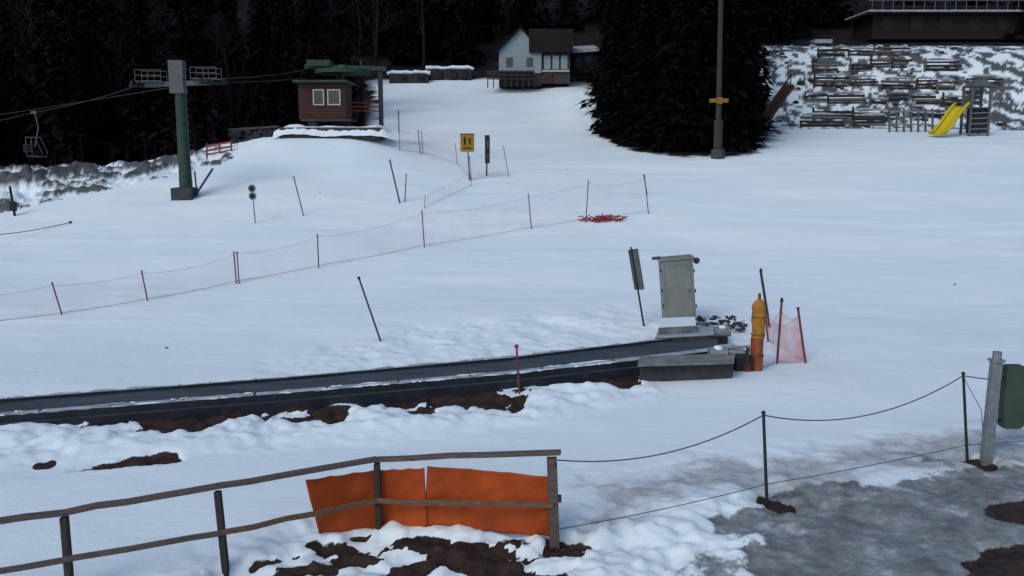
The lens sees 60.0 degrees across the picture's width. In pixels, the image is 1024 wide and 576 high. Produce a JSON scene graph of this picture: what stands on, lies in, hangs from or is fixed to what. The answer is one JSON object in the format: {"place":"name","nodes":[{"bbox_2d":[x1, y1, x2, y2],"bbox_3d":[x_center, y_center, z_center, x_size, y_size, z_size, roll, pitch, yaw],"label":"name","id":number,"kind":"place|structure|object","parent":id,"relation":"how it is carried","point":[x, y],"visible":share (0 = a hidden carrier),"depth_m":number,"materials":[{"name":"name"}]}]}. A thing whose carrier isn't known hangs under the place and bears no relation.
{"place":"outdoors","nodes":[
{"label":"outdoors","id":0,"kind":"place"},
{"bbox_2d":[129,60,226,200],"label":"chairlift tower","id":1,"kind":"structure","parent":0,"point":[177,83],"depth_m":47.39,"materials":[{"name":"green metal"}]},
{"bbox_2d":[0,69,306,120],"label":"chairlift haul rope","id":2,"kind":"object","parent":1,"relation":"attached to","point":[141,92],"visible":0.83,"depth_m":51.96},
{"bbox_2d":[23,111,47,157],"bbox_3d":[-28.070,-9.054,52.227,1.005,2.713,1.000,0,9,0],"label":"chairlift chair","id":3,"kind":"object","parent":2,"relation":"hanging from","point":[36,137],"visible":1,"depth_m":52.12,"materials":[{"name":"grey metal"}]},
{"bbox_2d":[0,0,1023,575],"bbox_3d":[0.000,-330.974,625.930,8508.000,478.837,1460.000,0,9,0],"label":"snow ground","id":4,"kind":"structure","parent":0,"point":[864,248],"depth_m":27.68,"materials":[{"name":"white snow"}]},
{"bbox_2d":[9,186,16,215],"bbox_3d":[-25.955,-4.300,46.141,0.300,1.999,0.150,0,9,0],"label":"marker post","id":5,"kind":"object","parent":4,"relation":"on","point":[13,205],"visible":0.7,"depth_m":46.07,"materials":[{"name":"black paint"}]},
{"bbox_2d":[0,221,71,234],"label":"guy cable","id":6,"kind":"object","parent":4,"relation":"on","point":[37,229],"visible":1,"depth_m":41.33,"materials":[{"name":"metal"}]},
{"bbox_2d":[0,0,437,163],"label":"bare woodland","id":7,"kind":"object","parent":4,"relation":"on","point":[230,110],"visible":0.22,"depth_m":77.85,"materials":[{"name":"brown plant"}]},
{"bbox_2d":[205,141,232,158],"bbox_3d":[-18.760,-8.712,56.837,1.777,1.427,0.095,0,9,0],"label":"orange barrier","id":8,"kind":"object","parent":4,"relation":"on","point":[219,148],"visible":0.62,"depth_m":56.77,"materials":[{"name":"red paint"}]},
{"bbox_2d":[236,252,239,283],"bbox_3d":[-10.114,-0.554,32.739,0.092,1.577,0.092,4,10,22],"label":"net fence post","id":9,"kind":"object","parent":4,"relation":"on","point":[238,268],"visible":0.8,"depth_m":32.70,"materials":[{"name":"red paint"}]},
{"bbox_2d":[248,185,256,222],"bbox_3d":[-12.492,-3.838,42.799,0.395,2.298,0.115,0,9,0],"label":"round trail sign","id":10,"kind":"object","parent":4,"relation":"on","point":[252,194],"visible":0.94,"depth_m":42.64,"materials":[{"name":"metal"}]},
{"bbox_2d":[228,125,280,143],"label":"stone retaining wall","id":11,"kind":"structure","parent":4,"relation":"on","point":[242,134],"depth_m":58.68,"materials":[{"name":"stone"}]},
{"bbox_2d":[0,449,561,575],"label":"wooden rail fence","id":12,"kind":"object","parent":4,"relation":"on","point":[67,559],"visible":0.98,"depth_m":11.95,"materials":[{"name":"brown wood"}]},
{"bbox_2d":[305,470,374,533],"bbox_3d":[-2.436,3.119,12.717,1.045,0.998,0.086,-5,10,-28],"label":"orange tarpaulin","id":13,"kind":"object","parent":12,"relation":"attached to","point":[328,492],"visible":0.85,"depth_m":12.72,"materials":[{"name":"orange fabric"}]},
{"bbox_2d":[380,468,427,526],"bbox_3d":[-1.596,3.091,12.906,0.749,1.036,0.082,1,9,8],"label":"orange tarpaulin","id":14,"kind":"object","parent":12,"relation":"attached to","point":[408,483],"visible":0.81,"depth_m":12.89,"materials":[{"name":"orange fabric"}]},
{"bbox_2d":[426,466,548,535],"bbox_3d":[-0.361,3.057,12.744,1.834,0.960,0.114,1,9,9],"label":"orange tarpaulin","id":15,"kind":"object","parent":12,"relation":"attached to","point":[444,483],"visible":0.91,"depth_m":12.76,"materials":[{"name":"orange fabric"}]},
{"bbox_2d":[293,176,303,215],"bbox_3d":[-10.624,-4.388,44.346,0.584,2.381,0.100,0,9,0],"label":"slalom pole","id":16,"kind":"object","parent":4,"relation":"on","point":[298,196],"visible":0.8,"depth_m":44.31,"materials":[{"name":"black paint"}]},
{"bbox_2d":[8,79,604,173],"bbox_3d":[-9.281,-14.053,70.751,69.570,10.286,18.790,-9,12,-43],"label":"leafless brush","id":17,"kind":"object","parent":4,"relation":"on","point":[192,141],"visible":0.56,"depth_m":56.53,"materials":[{"name":"brown plant"}]},
{"bbox_2d":[292,80,356,126],"bbox_3d":[-12.777,-11.972,60.978,3.728,4.341,3.100,0,9,0],"label":"chairlift operator hut","id":18,"kind":"object","parent":4,"relation":"on","point":[324,101],"visible":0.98,"depth_m":59.80,"materials":[{"name":"brown wood"}]},
{"bbox_2d":[313,89,340,104],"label":"windows","id":19,"kind":"structure","parent":18,"relation":"in","point":[333,95],"depth_m":59.67,"materials":[{"name":"grey glass"}]},
{"bbox_2d":[0,176,648,320],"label":"orange net fence","id":20,"kind":"object","parent":4,"relation":"on","point":[234,254],"visible":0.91,"depth_m":34.99,"materials":[{"name":"red paint"}]},
{"bbox_2d":[279,127,386,139],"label":"loading platform","id":21,"kind":"structure","parent":4,"relation":"on","point":[377,129],"depth_m":57.95,"materials":[{"name":"concrete"}]},
{"bbox_2d":[273,124,391,137],"bbox_3d":[-11.884,-10.480,59.389,7.412,0.967,3.491,0,9,0],"label":"platform snow cover","id":22,"kind":"object","parent":21,"relation":"on","point":[315,132],"visible":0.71,"depth_m":57.85,"materials":[{"name":"white snow"}]},
{"bbox_2d":[305,60,385,125],"bbox_3d":[-11.627,-13.018,62.255,4.638,5.800,3.989,-7,12,-39],"label":"chairlift bullwheel station","id":23,"kind":"object","parent":4,"relation":"on","point":[327,68],"visible":0.81,"depth_m":61.60,"materials":[{"name":"green paint"}]},
{"bbox_2d":[0,339,717,425],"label":"conveyor belt ski lift","id":24,"kind":"object","parent":4,"relation":"on","point":[411,383],"visible":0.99,"depth_m":19.77,"materials":[{"name":"rubber"}]},
{"bbox_2d":[352,102,378,125],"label":"orange gate","id":25,"kind":"structure","parent":4,"relation":"on","point":[365,110],"depth_m":62.76,"materials":[{"name":"red paint"}]},
{"bbox_2d":[357,276,380,340],"bbox_3d":[-3.978,0.791,25.156,0.768,2.262,0.100,0,9,0],"label":"slalom pole","id":26,"kind":"object","parent":4,"relation":"on","point":[358,278],"visible":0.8,"depth_m":25.10,"materials":[{"name":"black paint"}]},
{"bbox_2d":[389,160,400,202],"bbox_3d":[-6.201,-5.499,47.237,0.656,2.676,0.100,0,9,0],"label":"slalom pole","id":27,"kind":"object","parent":4,"relation":"on","point":[394,181],"visible":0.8,"depth_m":47.19,"materials":[{"name":"black paint"}]},
{"bbox_2d":[404,174,406,201],"bbox_3d":[-5.713,-5.191,47.594,0.204,1.856,0.100,0,9,0],"label":"slalom pole","id":28,"kind":"object","parent":4,"relation":"on","point":[405,188],"visible":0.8,"depth_m":47.54,"materials":[{"name":"red paint"}]},
{"bbox_2d":[387,65,473,82],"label":"snowy embankment wall","id":29,"kind":"structure","parent":4,"relation":"on","point":[453,72],"depth_m":109.89,"materials":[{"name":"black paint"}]},
{"bbox_2d":[424,170,471,208],"bbox_3d":[-3.481,-5.309,48.862,0.180,2.184,5.942,4,10,22],"label":"orange net fence","id":30,"kind":"object","parent":4,"relation":"on","point":[448,195],"visible":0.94,"depth_m":48.79,"materials":[{"name":"red paint"}]},
{"bbox_2d":[399,130,508,180],"bbox_3d":[-3.777,-8.353,56.116,2.652,3.662,8.192,-8,12,-40],"label":"orange net fence","id":31,"kind":"object","parent":4,"relation":"on","point":[456,155],"visible":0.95,"depth_m":57.43,"materials":[{"name":"red paint"}]},
{"bbox_2d":[460,133,473,179],"bbox_3d":[-2.654,-7.606,52.855,0.860,3.156,0.140,0,9,0],"label":"yellow warning sign","id":32,"kind":"object","parent":4,"relation":"on","point":[467,142],"visible":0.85,"depth_m":52.65,"materials":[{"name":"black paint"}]},
{"bbox_2d":[485,135,489,175],"bbox_3d":[-1.496,-7.853,54.038,0.300,2.883,0.180,0,9,0],"label":"direction sign","id":33,"kind":"object","parent":4,"relation":"on","point":[487,148],"visible":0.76,"depth_m":53.88,"materials":[{"name":"grey metal"}]},
{"bbox_2d":[487,71,534,87],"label":"deck","id":34,"kind":"structure","parent":4,"relation":"on","point":[511,73],"depth_m":101.07,"materials":[{"name":"grey wood"}]},
{"bbox_2d":[0,0,1023,167],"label":"distant forest","id":35,"kind":"object","parent":4,"relation":"on","point":[66,124],"visible":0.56,"depth_m":70.28,"materials":[{"name":"green plant"}]},
{"bbox_2d":[514,344,519,393],"bbox_3d":[0.131,2.036,20.181,0.153,1.528,0.096,-3,9,-16],"label":"marker pole","id":36,"kind":"object","parent":4,"relation":"on","point":[516,346],"visible":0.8,"depth_m":20.12,"materials":[{"name":"red paint"}]},
{"bbox_2d":[499,29,569,87],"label":"walls","id":37,"kind":"structure","parent":4,"relation":"on","point":[516,46],"depth_m":103.29,"materials":[{"name":"paint"}]},
{"bbox_2d":[494,26,572,60],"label":"roof","id":38,"kind":"structure","parent":37,"relation":"on","point":[544,41],"depth_m":102.41,"materials":[{"name":"brown"}]},
{"bbox_2d":[506,56,568,71],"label":"windows","id":39,"kind":"structure","parent":37,"relation":"attached to","point":[529,62],"depth_m":103.33,"materials":[{"name":"glass"}]},
{"bbox_2d":[545,72,551,83],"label":"door","id":40,"kind":"structure","parent":37,"relation":"attached to","point":[548,77],"depth_m":103.54,"materials":[{"name":"brown wood"}]},
{"bbox_2d":[570,45,599,75],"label":"storage shed","id":41,"kind":"structure","parent":4,"relation":"on","point":[580,56],"depth_m":107.08,"materials":[{"name":"wood"}]},
{"bbox_2d":[577,213,627,222],"bbox_3d":[4.466,-3.459,43.799,2.540,0.370,1.448,0,9,0],"label":"fallen red net","id":42,"kind":"object","parent":4,"relation":"on","point":[605,218],"visible":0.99,"depth_m":43.67,"materials":[{"name":"plastic"}]},
{"bbox_2d":[578,0,639,118],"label":"spruce tree","id":43,"kind":"object","parent":4,"relation":"on","point":[594,91],"visible":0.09,"depth_m":79.59,"materials":[{"name":"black plant"}]},
{"bbox_2d":[587,0,646,137],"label":"spruce tree","id":44,"kind":"object","parent":4,"relation":"on","point":[615,72],"visible":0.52,"depth_m":70.82,"materials":[{"name":"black plant"}]},
{"bbox_2d":[628,247,644,325],"bbox_3d":[3.810,0.163,26.891,0.633,2.844,0.179,0,9,0],"label":"edge on trail sign","id":45,"kind":"object","parent":4,"relation":"on","point":[636,270],"visible":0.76,"depth_m":26.77,"materials":[{"name":"metal"}]},
{"bbox_2d":[607,0,679,148],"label":"spruce tree","id":46,"kind":"object","parent":4,"relation":"on","point":[655,22],"visible":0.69,"depth_m":65.01,"materials":[{"name":"green plant"}]},
{"bbox_2d":[617,0,699,128],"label":"spruce tree","id":47,"kind":"object","parent":4,"relation":"on","point":[643,65],"visible":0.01,"depth_m":69.61,"materials":[{"name":"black plant"}]},
{"bbox_2d":[635,0,722,151],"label":"spruce tree","id":48,"kind":"object","parent":4,"relation":"on","point":[680,68],"visible":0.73,"depth_m":62.45,"materials":[{"name":"green plant"}]},
{"bbox_2d":[637,317,753,381],"bbox_3d":[4.976,1.723,23.330,2.669,1.097,5.996,3,9,15],"label":"conveyor drive station","id":49,"kind":"object","parent":4,"relation":"on","point":[723,359],"visible":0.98,"depth_m":21.61,"materials":[{"name":"metal"}]},
{"bbox_2d":[652,254,699,319],"bbox_3d":[4.951,0.138,26.953,1.448,2.274,0.650,0,9,0],"label":"lift control cabinet","id":50,"kind":"object","parent":49,"relation":"on","point":[677,287],"visible":0.77,"depth_m":26.67,"materials":[{"name":"metal"}]},
{"bbox_2d":[709,0,728,158],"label":"floodlight pole","id":51,"kind":"object","parent":4,"relation":"on","point":[717,151],"visible":0.88,"depth_m":59.00,"materials":[{"name":"grey metal"}]},
{"bbox_2d":[675,0,767,152],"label":"spruce tree","id":52,"kind":"object","parent":4,"relation":"on","point":[731,118],"visible":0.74,"depth_m":61.53,"materials":[{"name":"green plant"}]},
{"bbox_2d":[696,315,747,331],"bbox_3d":[6.414,1.081,27.302,1.733,0.195,1.868,0,9,0],"label":"rubble pile","id":53,"kind":"object","parent":4,"relation":"on","point":[741,325],"visible":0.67,"depth_m":27.24,"materials":[{"name":"stone"}]},
{"bbox_2d":[692,7,768,129],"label":"spruce tree","id":54,"kind":"object","parent":4,"relation":"on","point":[755,52],"depth_m":70.57,"materials":[{"name":"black plant"}]},
{"bbox_2d":[743,362,749,371],"bbox_3d":[5.832,2.019,22.050,0.160,0.750,0.050,-3,9,-17],"label":"red marker stake","id":55,"kind":"object","parent":4,"relation":"on","point":[747,369],"visible":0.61,"depth_m":22.03,"materials":[{"name":"plastic"}]},
{"bbox_2d":[725,0,777,144],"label":"spruce tree","id":56,"kind":"object","parent":4,"relation":"on","point":[759,102],"visible":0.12,"depth_m":65.77,"materials":[{"name":"black plant"}]},
{"bbox_2d":[750,293,765,370],"bbox_3d":[6.141,1.185,22.167,0.362,2.129,0.354,0,9,0],"label":"padded bollard","id":57,"kind":"object","parent":4,"relation":"on","point":[758,316],"visible":0.91,"depth_m":22.03,"materials":[{"name":"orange plastic"}]},
{"bbox_2d":[742,0,775,129],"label":"spruce tree","id":58,"kind":"object","parent":4,"relation":"on","point":[765,93],"visible":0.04,"depth_m":73.88,"materials":[{"name":"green plant"}]},
{"bbox_2d":[759,268,770,326],"bbox_3d":[7.719,0.488,26.948,0.505,2.188,0.095,0,9,0],"label":"slalom pole","id":59,"kind":"object","parent":4,"relation":"on","point":[764,296],"visible":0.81,"depth_m":26.88,"materials":[{"name":"black paint"}]},
{"bbox_2d":[754,74,793,131],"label":"timber ramp","id":60,"kind":"structure","parent":4,"relation":"on","point":[778,100],"depth_m":73.22,"materials":[{"name":"brown wood"}]},
{"bbox_2d":[764,299,806,366],"bbox_3d":[7.240,1.204,23.625,1.368,2.065,3.582,3,10,20],"label":"red net enclosure","id":61,"kind":"object","parent":4,"relation":"on","point":[779,330],"visible":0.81,"depth_m":22.96,"materials":[{"name":"paint"}]},
{"bbox_2d":[557,372,1022,528],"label":"rope fence","id":62,"kind":"object","parent":4,"relation":"on","point":[763,415],"visible":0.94,"depth_m":14.13,"materials":[{"name":"fabric"}]},
{"bbox_2d":[800,112,887,127],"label":"log terrace wall","id":63,"kind":"structure","parent":4,"relation":"on","point":[834,123],"depth_m":76.55,"materials":[{"name":"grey wood"}]},
{"bbox_2d":[817,45,909,57],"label":"log terrace wall","id":64,"kind":"structure","parent":4,"relation":"on","point":[842,50],"depth_m":89.86,"materials":[{"name":"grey wood"}]},
{"bbox_2d":[812,103,944,120],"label":"log terrace wall","id":65,"kind":"structure","parent":4,"relation":"on","point":[852,112],"depth_m":78.74,"materials":[{"name":"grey wood"}]},
{"bbox_2d":[812,55,961,72],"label":"log terrace wall","id":66,"kind":"structure","parent":4,"relation":"on","point":[870,65],"depth_m":86.84,"materials":[{"name":"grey wood"}]},
{"bbox_2d":[808,87,969,106],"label":"log terrace wall","id":67,"kind":"structure","parent":4,"relation":"on","point":[862,94],"depth_m":81.82,"materials":[{"name":"brown wood"}]},
{"bbox_2d":[759,44,1023,129],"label":"boulder pile","id":68,"kind":"object","parent":4,"relation":"on","point":[778,48],"visible":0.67,"depth_m":85.46,"materials":[{"name":"stone"}]},
{"bbox_2d":[813,72,1003,90],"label":"log terrace wall","id":69,"kind":"structure","parent":4,"relation":"on","point":[909,87],"depth_m":84.12,"materials":[{"name":"brown wood"}]},
{"bbox_2d":[888,108,933,131],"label":"playground fence","id":70,"kind":"object","parent":4,"relation":"on","point":[925,111],"visible":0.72,"depth_m":73.15,"materials":[{"name":"wood"}]},
{"bbox_2d":[809,0,1023,42],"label":"terrace building","id":71,"kind":"structure","parent":4,"relation":"on","point":[934,22],"depth_m":100.53,"materials":[{"name":"dark wood"},{"name":"snow"},{"name":"glass"}]},
{"bbox_2d":[927,102,969,134],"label":"playground slide","id":72,"kind":"object","parent":4,"relation":"on","point":[948,120],"visible":1,"depth_m":69.97,"materials":[{"name":"yellow paint"}]},
{"bbox_2d":[959,78,993,135],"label":"playground climbing tower","id":73,"kind":"structure","parent":4,"relation":"on","point":[978,120],"depth_m":70.89,"materials":[{"name":"wood"}]},
{"bbox_2d":[980,351,1023,465],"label":"metal post with green box","id":74,"kind":"object","parent":4,"relation":"on","point":[1004,402],"visible":0.96,"depth_m":15.70,"materials":[{"name":"metal"}]}
]}

